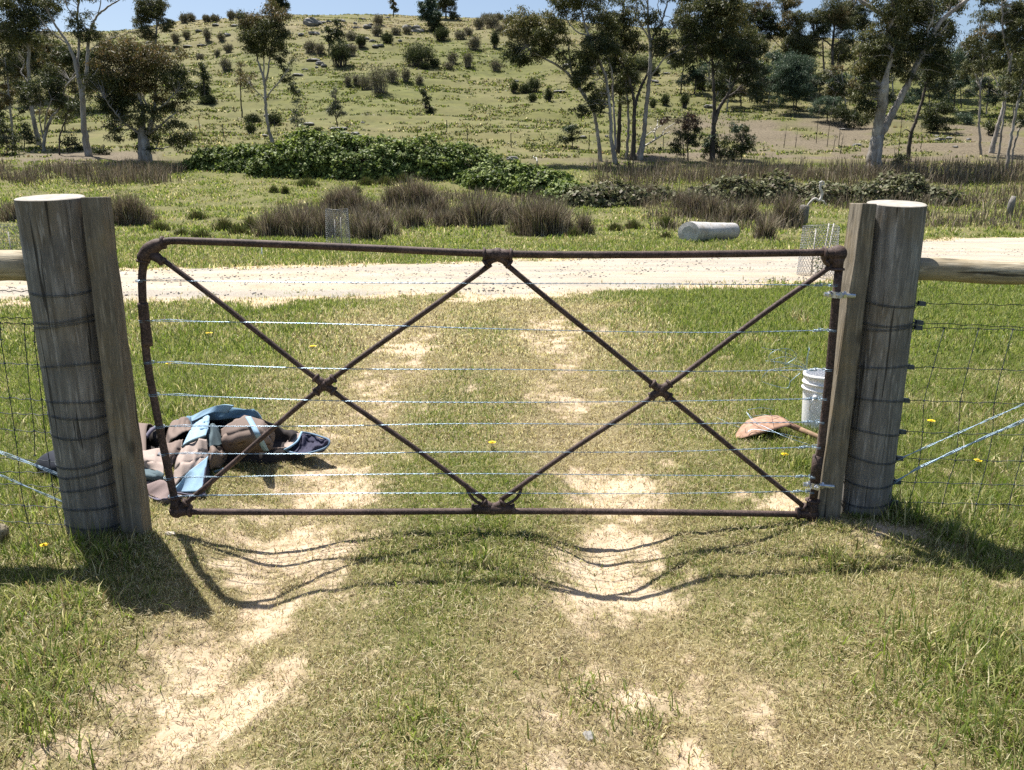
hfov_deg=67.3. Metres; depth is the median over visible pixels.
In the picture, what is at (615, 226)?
rush tussock
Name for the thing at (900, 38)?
gum tree
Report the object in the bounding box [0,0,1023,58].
sky
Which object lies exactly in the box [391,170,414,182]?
rush tussock
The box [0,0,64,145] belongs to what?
gum tree
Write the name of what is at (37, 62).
gum tree
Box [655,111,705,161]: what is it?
sapling
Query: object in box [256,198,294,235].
rush tussock
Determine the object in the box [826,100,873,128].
wattle bush
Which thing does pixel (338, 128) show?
rock
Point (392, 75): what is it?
twiggy shrub
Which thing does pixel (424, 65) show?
twiggy shrub
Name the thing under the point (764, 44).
gum tree
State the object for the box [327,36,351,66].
twiggy shrub
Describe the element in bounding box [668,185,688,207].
rush tussock
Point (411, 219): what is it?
rush tussock
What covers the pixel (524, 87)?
twiggy shrub
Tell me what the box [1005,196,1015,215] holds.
old post
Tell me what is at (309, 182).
rush tussock
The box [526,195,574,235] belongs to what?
rush tussock
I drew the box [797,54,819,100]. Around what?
wattle bush
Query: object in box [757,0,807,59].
gum tree
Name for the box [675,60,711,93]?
wattle bush
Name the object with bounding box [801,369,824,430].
bucket
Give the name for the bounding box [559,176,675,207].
bramble thicket
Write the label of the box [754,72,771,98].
wattle bush
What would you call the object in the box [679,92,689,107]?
twiggy shrub
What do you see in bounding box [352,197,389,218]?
rush tussock
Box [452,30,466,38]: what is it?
twiggy shrub
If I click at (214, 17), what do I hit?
twiggy shrub
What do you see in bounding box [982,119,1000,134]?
wattle bush
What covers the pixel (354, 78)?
twiggy shrub
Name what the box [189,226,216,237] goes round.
rush tussock
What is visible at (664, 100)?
twiggy shrub
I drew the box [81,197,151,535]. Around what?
timber post
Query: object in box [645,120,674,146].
dead branch
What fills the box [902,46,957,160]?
gum tree
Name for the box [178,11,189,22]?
twiggy shrub
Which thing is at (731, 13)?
gum tree
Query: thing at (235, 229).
rush tussock
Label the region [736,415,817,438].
shovel
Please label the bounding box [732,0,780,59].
gum tree
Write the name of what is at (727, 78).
wattle bush
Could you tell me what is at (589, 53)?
gum tree
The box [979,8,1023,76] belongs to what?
gum tree
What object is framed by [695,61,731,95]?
wattle bush
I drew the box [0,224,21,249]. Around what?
tree guard
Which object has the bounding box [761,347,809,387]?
wire offcuts
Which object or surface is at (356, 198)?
rush tussock
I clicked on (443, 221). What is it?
rush tussock
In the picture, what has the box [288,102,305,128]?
sapling
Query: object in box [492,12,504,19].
twiggy shrub
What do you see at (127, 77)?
gum tree
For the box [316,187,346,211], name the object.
rush tussock
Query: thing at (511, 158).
rock
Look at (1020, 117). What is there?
gum tree
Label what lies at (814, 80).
wattle bush
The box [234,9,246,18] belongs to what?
twiggy shrub
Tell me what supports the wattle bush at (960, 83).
on the ground at (766, 130)
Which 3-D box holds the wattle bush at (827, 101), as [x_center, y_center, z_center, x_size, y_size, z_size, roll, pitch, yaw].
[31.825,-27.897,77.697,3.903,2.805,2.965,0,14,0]
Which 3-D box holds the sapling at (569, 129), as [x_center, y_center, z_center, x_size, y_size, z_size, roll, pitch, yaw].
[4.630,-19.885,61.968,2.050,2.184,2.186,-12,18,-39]
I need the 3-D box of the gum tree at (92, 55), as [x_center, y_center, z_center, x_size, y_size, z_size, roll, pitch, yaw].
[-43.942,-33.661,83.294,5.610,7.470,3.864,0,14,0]
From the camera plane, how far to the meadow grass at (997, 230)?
60.70 m
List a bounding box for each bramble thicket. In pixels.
[175,141,284,175]
[246,123,511,179]
[451,157,589,201]
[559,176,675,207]
[670,168,805,203]
[798,168,966,206]
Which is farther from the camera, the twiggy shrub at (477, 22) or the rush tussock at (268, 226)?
the twiggy shrub at (477, 22)
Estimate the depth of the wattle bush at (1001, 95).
82.04 m
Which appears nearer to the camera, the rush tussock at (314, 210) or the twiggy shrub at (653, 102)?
the rush tussock at (314, 210)
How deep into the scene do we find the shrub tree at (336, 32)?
112.40 m
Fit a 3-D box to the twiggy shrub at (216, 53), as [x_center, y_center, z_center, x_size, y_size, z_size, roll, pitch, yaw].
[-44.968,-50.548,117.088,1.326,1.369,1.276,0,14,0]
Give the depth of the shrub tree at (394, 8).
160.66 m
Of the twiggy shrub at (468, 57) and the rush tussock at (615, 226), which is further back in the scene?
the twiggy shrub at (468, 57)
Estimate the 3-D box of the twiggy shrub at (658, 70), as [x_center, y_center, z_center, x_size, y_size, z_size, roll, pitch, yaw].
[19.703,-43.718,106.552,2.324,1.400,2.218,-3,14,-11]
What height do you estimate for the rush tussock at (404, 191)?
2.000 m
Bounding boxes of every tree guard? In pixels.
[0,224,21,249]
[325,208,350,243]
[797,223,839,277]
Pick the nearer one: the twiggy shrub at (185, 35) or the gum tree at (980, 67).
the gum tree at (980, 67)
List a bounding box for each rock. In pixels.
[303,17,317,25]
[306,58,320,60]
[308,31,319,34]
[329,127,347,129]
[411,29,423,32]
[412,25,420,28]
[506,156,518,159]
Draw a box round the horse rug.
[35,404,330,503]
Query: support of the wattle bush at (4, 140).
on the ground at (766, 130)
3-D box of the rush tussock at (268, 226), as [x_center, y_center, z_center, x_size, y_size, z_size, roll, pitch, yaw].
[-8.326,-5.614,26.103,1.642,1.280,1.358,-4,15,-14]
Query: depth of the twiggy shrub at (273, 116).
73.62 m
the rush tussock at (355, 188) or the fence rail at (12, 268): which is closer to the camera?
the fence rail at (12, 268)
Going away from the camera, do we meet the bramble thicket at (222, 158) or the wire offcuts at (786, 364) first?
the wire offcuts at (786, 364)
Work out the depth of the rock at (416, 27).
135.95 m
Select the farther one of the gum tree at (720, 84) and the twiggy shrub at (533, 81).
the twiggy shrub at (533, 81)
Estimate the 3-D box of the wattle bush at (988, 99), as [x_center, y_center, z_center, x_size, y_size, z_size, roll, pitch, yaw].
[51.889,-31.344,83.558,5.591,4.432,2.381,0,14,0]
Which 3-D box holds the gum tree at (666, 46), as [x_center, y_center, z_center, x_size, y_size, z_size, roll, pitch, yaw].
[9.202,-20.895,54.022,6.411,10.338,2.342,0,14,0]
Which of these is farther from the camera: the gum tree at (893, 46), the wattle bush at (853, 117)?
the wattle bush at (853, 117)
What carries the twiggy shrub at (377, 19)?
on the ground at (766, 130)
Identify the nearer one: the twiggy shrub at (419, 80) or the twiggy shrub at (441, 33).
the twiggy shrub at (419, 80)
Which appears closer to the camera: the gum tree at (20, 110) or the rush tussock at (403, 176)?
the rush tussock at (403, 176)
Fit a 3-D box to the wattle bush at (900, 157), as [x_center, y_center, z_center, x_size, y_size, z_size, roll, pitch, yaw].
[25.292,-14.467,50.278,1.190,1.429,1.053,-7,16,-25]
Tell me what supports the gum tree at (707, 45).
on the ground at (766, 130)
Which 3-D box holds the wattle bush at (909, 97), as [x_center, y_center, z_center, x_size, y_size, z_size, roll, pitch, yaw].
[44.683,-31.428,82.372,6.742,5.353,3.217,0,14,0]
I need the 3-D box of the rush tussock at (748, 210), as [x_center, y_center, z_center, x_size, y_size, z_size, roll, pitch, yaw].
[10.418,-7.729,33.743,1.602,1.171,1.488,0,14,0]
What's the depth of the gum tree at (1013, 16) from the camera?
57.62 m
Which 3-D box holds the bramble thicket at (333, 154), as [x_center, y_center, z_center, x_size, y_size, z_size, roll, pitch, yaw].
[-8.305,-14.519,50.023,18.312,5.010,7.970,4,15,16]
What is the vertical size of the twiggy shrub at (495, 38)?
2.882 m
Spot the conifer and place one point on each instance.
(204, 88)
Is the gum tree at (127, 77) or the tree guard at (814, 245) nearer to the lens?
the tree guard at (814, 245)
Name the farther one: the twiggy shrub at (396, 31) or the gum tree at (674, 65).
the twiggy shrub at (396, 31)
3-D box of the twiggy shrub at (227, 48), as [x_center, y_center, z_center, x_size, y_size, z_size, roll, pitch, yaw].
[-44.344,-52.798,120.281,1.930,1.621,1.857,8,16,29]
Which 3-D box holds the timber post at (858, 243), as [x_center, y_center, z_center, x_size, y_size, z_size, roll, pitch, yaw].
[1.555,-0.061,3.660,0.131,1.566,0.134,0,14,0]
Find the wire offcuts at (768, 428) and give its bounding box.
[718,408,811,445]
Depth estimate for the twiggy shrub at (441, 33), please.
124.75 m
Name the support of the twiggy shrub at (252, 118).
on the ground at (766, 130)
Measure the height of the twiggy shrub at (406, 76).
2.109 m
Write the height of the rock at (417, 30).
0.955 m
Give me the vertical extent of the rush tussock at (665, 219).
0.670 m
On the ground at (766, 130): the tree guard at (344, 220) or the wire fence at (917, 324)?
the tree guard at (344, 220)
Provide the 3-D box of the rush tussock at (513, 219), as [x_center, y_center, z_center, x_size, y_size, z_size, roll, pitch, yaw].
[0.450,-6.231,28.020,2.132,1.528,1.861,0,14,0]
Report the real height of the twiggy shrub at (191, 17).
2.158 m
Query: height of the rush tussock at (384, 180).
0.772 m
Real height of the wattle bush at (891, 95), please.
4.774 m
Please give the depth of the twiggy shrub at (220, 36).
128.65 m
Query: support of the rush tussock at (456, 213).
on the ground at (766, 130)
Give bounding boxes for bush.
[0,117,24,153]
[16,121,41,147]
[58,135,83,150]
[92,144,111,154]
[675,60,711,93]
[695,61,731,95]
[696,133,739,160]
[718,60,761,105]
[727,120,757,159]
[742,47,793,103]
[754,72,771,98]
[764,49,816,114]
[770,68,820,107]
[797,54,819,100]
[804,72,830,102]
[807,95,845,120]
[821,69,852,98]
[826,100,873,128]
[858,76,900,104]
[890,153,909,168]
[898,67,957,107]
[918,97,963,132]
[942,71,977,109]
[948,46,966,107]
[952,111,976,124]
[966,76,1001,114]
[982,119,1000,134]
[991,74,1023,116]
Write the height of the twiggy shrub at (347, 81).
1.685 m
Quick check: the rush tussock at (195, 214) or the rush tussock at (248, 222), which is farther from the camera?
the rush tussock at (195, 214)
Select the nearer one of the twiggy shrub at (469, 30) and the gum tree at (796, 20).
the gum tree at (796, 20)
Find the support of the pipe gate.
attached to the timber post at (858, 243)
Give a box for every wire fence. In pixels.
[0,290,119,530]
[842,301,1023,521]
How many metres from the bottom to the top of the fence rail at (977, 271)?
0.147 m
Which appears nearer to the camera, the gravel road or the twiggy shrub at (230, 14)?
the gravel road
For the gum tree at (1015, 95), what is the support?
on the ground at (766, 130)
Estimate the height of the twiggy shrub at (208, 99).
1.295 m
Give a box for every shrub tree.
[319,18,346,50]
[325,87,347,125]
[388,0,398,16]
[416,0,446,31]
[419,89,435,113]
[436,0,460,19]
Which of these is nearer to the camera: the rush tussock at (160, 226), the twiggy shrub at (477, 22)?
the rush tussock at (160, 226)
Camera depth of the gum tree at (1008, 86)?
52.58 m
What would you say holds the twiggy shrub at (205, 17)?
on the ground at (766, 130)
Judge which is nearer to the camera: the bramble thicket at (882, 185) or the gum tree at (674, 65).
the bramble thicket at (882, 185)
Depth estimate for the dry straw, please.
2.91 m
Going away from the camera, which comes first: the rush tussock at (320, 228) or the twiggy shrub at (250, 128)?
the rush tussock at (320, 228)
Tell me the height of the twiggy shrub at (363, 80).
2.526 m
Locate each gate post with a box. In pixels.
[14,194,120,538]
[841,200,926,517]
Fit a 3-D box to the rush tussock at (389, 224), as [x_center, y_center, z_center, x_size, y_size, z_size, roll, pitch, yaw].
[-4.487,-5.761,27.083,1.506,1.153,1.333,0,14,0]
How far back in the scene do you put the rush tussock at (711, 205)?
34.41 m
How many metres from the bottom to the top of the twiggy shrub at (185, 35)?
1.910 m
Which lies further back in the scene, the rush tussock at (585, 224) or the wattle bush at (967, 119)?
the wattle bush at (967, 119)
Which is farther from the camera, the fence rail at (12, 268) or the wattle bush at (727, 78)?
the wattle bush at (727, 78)
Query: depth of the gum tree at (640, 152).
53.44 m
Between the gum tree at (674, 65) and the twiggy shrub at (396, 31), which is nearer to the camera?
the gum tree at (674, 65)
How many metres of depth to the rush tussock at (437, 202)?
34.62 m
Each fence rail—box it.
[0,250,26,280]
[918,258,1023,284]
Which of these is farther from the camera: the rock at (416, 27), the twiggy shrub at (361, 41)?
the rock at (416, 27)
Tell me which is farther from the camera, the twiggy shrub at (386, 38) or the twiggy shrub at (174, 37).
the twiggy shrub at (174, 37)
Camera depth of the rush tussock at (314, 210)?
26.90 m
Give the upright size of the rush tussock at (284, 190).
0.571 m
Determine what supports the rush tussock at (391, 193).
on the ground at (766, 130)
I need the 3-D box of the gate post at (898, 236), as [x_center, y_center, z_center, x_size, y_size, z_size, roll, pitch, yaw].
[1.756,-0.040,3.697,0.263,1.650,0.272,0,14,0]
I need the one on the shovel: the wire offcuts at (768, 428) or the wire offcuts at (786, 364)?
the wire offcuts at (768, 428)
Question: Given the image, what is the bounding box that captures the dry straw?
[0,355,1023,769]
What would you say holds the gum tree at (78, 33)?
on the ground at (766, 130)
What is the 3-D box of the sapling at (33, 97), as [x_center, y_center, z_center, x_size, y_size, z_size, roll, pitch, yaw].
[-35.816,-21.409,59.351,5.736,6.965,2.971,0,14,0]
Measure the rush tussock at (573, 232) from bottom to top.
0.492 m
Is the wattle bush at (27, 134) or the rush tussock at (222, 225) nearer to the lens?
the rush tussock at (222, 225)
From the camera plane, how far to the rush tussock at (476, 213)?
30.61 m
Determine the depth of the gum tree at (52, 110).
72.48 m
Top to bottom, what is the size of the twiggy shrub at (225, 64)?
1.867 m
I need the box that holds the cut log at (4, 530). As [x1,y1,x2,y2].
[0,524,9,542]
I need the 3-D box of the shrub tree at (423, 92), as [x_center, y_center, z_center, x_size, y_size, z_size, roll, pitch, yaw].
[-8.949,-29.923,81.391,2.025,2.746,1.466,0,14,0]
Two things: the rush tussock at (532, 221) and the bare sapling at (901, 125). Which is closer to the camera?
the rush tussock at (532, 221)
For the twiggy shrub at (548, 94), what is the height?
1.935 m
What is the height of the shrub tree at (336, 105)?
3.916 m
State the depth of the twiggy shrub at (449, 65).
104.71 m
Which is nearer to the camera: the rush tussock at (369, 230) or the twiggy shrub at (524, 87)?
the rush tussock at (369, 230)
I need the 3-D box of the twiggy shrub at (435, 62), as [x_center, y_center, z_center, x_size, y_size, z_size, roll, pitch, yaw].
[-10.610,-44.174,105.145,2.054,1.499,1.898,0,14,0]
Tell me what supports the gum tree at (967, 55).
on the ground at (766, 130)
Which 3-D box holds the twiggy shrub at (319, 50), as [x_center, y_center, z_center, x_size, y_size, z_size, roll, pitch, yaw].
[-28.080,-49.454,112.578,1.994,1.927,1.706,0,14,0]
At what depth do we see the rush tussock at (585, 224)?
27.47 m
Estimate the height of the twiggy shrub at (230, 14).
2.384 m
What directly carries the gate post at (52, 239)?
on the ground at (766, 130)
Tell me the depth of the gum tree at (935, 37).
99.24 m
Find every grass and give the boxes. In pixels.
[0,13,1023,256]
[0,151,1023,231]
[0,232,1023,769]
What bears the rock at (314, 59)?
on the ground at (766, 130)
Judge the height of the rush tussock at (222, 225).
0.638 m
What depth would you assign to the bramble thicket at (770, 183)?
39.90 m
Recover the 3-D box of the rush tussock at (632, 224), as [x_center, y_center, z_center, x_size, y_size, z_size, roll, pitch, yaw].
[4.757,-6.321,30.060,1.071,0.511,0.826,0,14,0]
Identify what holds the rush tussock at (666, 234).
on the ground at (766, 130)
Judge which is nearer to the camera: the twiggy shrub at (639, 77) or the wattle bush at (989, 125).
the wattle bush at (989, 125)
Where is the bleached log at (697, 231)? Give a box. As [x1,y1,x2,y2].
[678,221,739,241]
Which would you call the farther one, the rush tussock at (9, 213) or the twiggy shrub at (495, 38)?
the twiggy shrub at (495, 38)
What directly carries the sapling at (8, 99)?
on the ground at (766, 130)
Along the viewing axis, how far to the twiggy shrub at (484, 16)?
159.55 m
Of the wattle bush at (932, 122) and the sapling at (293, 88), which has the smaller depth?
the wattle bush at (932, 122)
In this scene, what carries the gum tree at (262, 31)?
on the ground at (766, 130)
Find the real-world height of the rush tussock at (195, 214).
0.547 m
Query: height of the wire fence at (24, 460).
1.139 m
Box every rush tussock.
[0,197,18,221]
[104,188,148,225]
[113,190,156,224]
[146,204,159,220]
[147,220,173,230]
[170,224,192,235]
[185,209,208,219]
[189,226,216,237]
[208,216,238,230]
[222,223,252,235]
[240,216,256,230]
[244,204,287,236]
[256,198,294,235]
[268,184,279,192]
[276,199,318,237]
[280,185,289,193]
[292,199,336,222]
[293,177,320,187]
[302,202,344,237]
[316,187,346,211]
[320,180,369,208]
[339,186,374,212]
[341,204,374,238]
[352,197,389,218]
[352,207,387,240]
[353,185,361,192]
[355,177,376,185]
[373,176,397,185]
[373,211,402,235]
[375,180,402,206]
[387,171,431,208]
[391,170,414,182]
[394,201,429,228]
[403,177,445,209]
[421,193,456,213]
[430,208,457,227]
[447,200,469,225]
[450,186,501,227]
[477,190,509,223]
[493,196,516,219]
[501,196,535,234]
[507,191,559,236]
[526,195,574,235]
[549,198,578,232]
[560,226,584,237]
[567,207,597,234]
[605,220,624,230]
[621,219,645,228]
[637,180,659,193]
[653,214,678,227]
[656,231,674,238]
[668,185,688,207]
[674,186,706,216]
[692,187,726,218]
[715,197,745,222]
[738,198,766,220]
[750,207,787,239]
[759,185,808,227]
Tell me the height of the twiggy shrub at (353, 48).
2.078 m
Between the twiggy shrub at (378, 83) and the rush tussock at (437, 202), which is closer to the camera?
the rush tussock at (437, 202)
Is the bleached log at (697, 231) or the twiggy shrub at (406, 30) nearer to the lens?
the bleached log at (697, 231)
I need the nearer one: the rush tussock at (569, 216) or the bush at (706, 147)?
the rush tussock at (569, 216)
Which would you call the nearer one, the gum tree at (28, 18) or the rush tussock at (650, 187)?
the rush tussock at (650, 187)
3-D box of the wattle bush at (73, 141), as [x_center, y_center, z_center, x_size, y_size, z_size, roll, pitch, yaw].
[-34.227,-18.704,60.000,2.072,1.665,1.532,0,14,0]
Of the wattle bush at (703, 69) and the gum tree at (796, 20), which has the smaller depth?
the wattle bush at (703, 69)
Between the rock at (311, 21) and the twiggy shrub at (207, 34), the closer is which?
the twiggy shrub at (207, 34)
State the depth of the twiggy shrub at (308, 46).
112.64 m
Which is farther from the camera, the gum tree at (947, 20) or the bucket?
the gum tree at (947, 20)
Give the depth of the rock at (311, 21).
138.96 m
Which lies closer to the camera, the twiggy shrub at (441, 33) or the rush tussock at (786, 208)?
the rush tussock at (786, 208)
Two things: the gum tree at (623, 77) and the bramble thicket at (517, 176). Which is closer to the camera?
the bramble thicket at (517, 176)
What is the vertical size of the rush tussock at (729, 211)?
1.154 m
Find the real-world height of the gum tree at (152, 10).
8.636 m
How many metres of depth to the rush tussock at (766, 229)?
25.15 m
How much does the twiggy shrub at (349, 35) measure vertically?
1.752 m
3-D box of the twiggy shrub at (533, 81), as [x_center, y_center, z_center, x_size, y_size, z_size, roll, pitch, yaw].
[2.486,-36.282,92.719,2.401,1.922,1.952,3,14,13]
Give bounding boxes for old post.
[799,181,826,224]
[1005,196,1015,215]
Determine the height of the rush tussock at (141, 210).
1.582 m
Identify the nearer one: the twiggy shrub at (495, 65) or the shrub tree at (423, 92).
the shrub tree at (423, 92)
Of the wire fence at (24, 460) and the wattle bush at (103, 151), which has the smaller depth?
the wire fence at (24, 460)
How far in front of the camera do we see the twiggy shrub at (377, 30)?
126.26 m
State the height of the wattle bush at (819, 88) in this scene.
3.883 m
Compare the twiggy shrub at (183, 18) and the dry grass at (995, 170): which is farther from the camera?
the twiggy shrub at (183, 18)
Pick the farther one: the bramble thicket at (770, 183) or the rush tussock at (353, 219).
the bramble thicket at (770, 183)
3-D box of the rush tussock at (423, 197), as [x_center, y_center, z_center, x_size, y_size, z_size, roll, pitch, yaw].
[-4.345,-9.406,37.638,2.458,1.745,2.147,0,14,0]
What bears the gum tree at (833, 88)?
on the ground at (766, 130)
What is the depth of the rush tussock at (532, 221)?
27.25 m
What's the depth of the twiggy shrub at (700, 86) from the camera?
95.54 m
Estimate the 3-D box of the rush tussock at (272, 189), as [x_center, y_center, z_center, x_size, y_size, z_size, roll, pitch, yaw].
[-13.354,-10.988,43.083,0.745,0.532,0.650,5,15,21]
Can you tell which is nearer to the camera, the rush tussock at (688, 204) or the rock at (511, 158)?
the rush tussock at (688, 204)
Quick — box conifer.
[191,61,216,98]
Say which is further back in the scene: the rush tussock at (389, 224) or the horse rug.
the rush tussock at (389, 224)
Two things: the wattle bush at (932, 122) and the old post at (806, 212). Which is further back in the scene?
the wattle bush at (932, 122)
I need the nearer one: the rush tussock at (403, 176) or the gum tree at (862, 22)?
the rush tussock at (403, 176)
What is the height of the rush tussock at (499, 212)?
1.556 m
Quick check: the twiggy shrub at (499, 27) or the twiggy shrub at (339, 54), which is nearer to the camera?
the twiggy shrub at (339, 54)
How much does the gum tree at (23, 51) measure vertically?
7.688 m
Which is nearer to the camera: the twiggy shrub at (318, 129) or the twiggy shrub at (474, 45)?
the twiggy shrub at (318, 129)
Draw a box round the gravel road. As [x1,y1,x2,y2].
[0,237,1023,299]
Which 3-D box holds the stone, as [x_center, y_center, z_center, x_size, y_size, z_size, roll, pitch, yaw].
[0.239,1.094,2.399,0.038,0.022,0.043,0,14,0]
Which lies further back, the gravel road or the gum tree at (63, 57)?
the gum tree at (63, 57)
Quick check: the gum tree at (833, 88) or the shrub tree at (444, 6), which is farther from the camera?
the shrub tree at (444, 6)
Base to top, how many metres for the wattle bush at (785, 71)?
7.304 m
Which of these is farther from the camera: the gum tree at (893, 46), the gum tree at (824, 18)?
the gum tree at (824, 18)
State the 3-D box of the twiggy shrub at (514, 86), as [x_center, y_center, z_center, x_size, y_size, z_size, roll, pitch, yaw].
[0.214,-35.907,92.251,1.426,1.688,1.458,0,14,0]
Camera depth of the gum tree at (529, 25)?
52.88 m
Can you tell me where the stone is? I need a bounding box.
[583,731,593,740]
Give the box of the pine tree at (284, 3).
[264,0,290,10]
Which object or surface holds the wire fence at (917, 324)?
attached to the gate post at (898, 236)
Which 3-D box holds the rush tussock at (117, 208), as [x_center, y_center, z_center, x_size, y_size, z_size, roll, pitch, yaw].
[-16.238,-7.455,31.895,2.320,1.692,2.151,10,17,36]
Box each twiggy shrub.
[170,31,180,42]
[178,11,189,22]
[181,29,191,39]
[186,12,196,20]
[194,52,204,59]
[196,94,217,103]
[200,24,212,41]
[202,14,212,21]
[207,13,221,20]
[213,48,220,56]
[216,32,225,40]
[219,56,232,69]
[221,42,233,52]
[226,9,235,19]
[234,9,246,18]
[240,111,264,122]
[244,121,256,133]
[264,111,284,122]
[302,39,317,51]
[313,126,322,132]
[314,40,325,53]
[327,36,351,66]
[343,74,352,85]
[345,29,356,40]
[345,41,358,55]
[352,73,359,84]
[354,33,367,47]
[357,69,375,89]
[366,64,390,92]
[369,23,383,36]
[371,13,383,24]
[380,31,393,43]
[384,66,400,82]
[390,24,402,34]
[400,64,411,81]
[401,25,411,33]
[401,36,436,65]
[413,74,423,83]
[418,61,431,68]
[428,57,440,66]
[433,24,451,39]
[443,60,453,68]
[446,49,458,63]
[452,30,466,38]
[461,48,473,66]
[463,27,473,35]
[466,34,482,49]
[473,15,486,29]
[480,12,492,19]
[483,12,501,27]
[488,57,503,70]
[489,29,499,47]
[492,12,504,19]
[492,23,506,32]
[508,78,519,92]
[517,81,533,92]
[526,76,542,91]
[527,93,537,101]
[544,87,554,101]
[618,67,644,80]
[631,52,658,70]
[646,64,662,73]
[649,98,656,107]
[658,92,670,105]
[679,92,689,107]
[691,77,707,90]
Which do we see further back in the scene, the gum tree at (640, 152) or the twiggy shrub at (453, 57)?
the twiggy shrub at (453, 57)
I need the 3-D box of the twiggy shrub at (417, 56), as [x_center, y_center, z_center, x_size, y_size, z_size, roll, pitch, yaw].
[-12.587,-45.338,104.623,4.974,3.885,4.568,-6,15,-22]
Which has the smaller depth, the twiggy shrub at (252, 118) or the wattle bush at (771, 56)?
the twiggy shrub at (252, 118)
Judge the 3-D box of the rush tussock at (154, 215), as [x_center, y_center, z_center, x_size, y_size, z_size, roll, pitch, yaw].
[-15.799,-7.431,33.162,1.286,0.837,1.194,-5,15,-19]
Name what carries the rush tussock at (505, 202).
on the ground at (766, 130)
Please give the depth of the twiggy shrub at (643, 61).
107.96 m
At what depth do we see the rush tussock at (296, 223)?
26.07 m
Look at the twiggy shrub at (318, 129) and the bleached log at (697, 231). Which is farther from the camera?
the twiggy shrub at (318, 129)
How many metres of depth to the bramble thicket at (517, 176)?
43.96 m
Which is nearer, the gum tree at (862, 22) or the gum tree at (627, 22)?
the gum tree at (627, 22)
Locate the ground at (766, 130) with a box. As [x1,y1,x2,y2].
[0,14,1023,769]
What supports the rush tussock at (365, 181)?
on the ground at (766, 130)
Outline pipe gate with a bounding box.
[135,236,855,520]
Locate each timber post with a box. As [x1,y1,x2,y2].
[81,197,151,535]
[809,203,876,519]
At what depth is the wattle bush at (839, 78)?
83.87 m
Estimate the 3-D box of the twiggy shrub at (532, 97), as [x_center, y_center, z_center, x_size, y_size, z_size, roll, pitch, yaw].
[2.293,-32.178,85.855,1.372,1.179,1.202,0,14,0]
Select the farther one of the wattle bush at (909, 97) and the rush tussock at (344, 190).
the wattle bush at (909, 97)
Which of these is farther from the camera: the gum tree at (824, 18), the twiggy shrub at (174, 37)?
the twiggy shrub at (174, 37)
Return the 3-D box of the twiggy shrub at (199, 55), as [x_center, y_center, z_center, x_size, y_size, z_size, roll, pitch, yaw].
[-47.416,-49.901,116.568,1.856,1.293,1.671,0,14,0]
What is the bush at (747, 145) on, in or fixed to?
on the ground at (766, 130)
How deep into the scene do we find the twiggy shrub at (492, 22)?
137.60 m
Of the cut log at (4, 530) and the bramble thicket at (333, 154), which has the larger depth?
the bramble thicket at (333, 154)
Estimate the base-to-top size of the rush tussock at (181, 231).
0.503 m
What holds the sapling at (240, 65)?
on the ground at (766, 130)
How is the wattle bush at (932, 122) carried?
on the ground at (766, 130)
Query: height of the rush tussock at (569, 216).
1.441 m
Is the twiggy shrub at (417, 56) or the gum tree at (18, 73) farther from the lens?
the twiggy shrub at (417, 56)
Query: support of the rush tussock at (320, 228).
on the ground at (766, 130)
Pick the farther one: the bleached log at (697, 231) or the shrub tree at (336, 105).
the shrub tree at (336, 105)
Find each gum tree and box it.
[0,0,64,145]
[0,25,31,97]
[0,78,35,127]
[1,40,49,92]
[23,40,76,88]
[29,0,133,155]
[35,93,94,131]
[46,44,96,98]
[76,33,203,161]
[87,39,125,90]
[131,0,177,43]
[234,0,300,142]
[497,5,602,161]
[546,0,622,163]
[593,0,648,153]
[603,6,687,160]
[614,58,638,158]
[617,0,688,159]
[666,12,706,93]
[668,0,773,161]
[700,0,728,80]
[704,69,747,109]
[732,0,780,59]
[742,28,785,75]
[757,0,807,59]
[777,9,824,57]
[793,0,860,82]
[815,63,864,105]
[824,0,873,82]
[846,0,968,169]
[858,1,913,91]
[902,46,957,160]
[913,5,952,67]
[927,14,969,98]
[954,7,1005,154]
[956,36,993,92]
[974,0,1023,152]
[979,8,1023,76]
[996,75,1023,161]
[1005,44,1023,168]
[1007,103,1023,162]
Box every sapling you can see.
[0,57,21,143]
[12,59,80,150]
[51,101,87,154]
[233,60,254,116]
[286,81,300,98]
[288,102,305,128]
[551,125,583,147]
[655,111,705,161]
[825,92,836,145]
[898,101,907,152]
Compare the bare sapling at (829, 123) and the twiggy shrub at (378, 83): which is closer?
the bare sapling at (829, 123)
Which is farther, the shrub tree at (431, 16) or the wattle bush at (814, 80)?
the shrub tree at (431, 16)
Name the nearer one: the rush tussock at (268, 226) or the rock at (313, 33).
the rush tussock at (268, 226)
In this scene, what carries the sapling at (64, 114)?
on the ground at (766, 130)

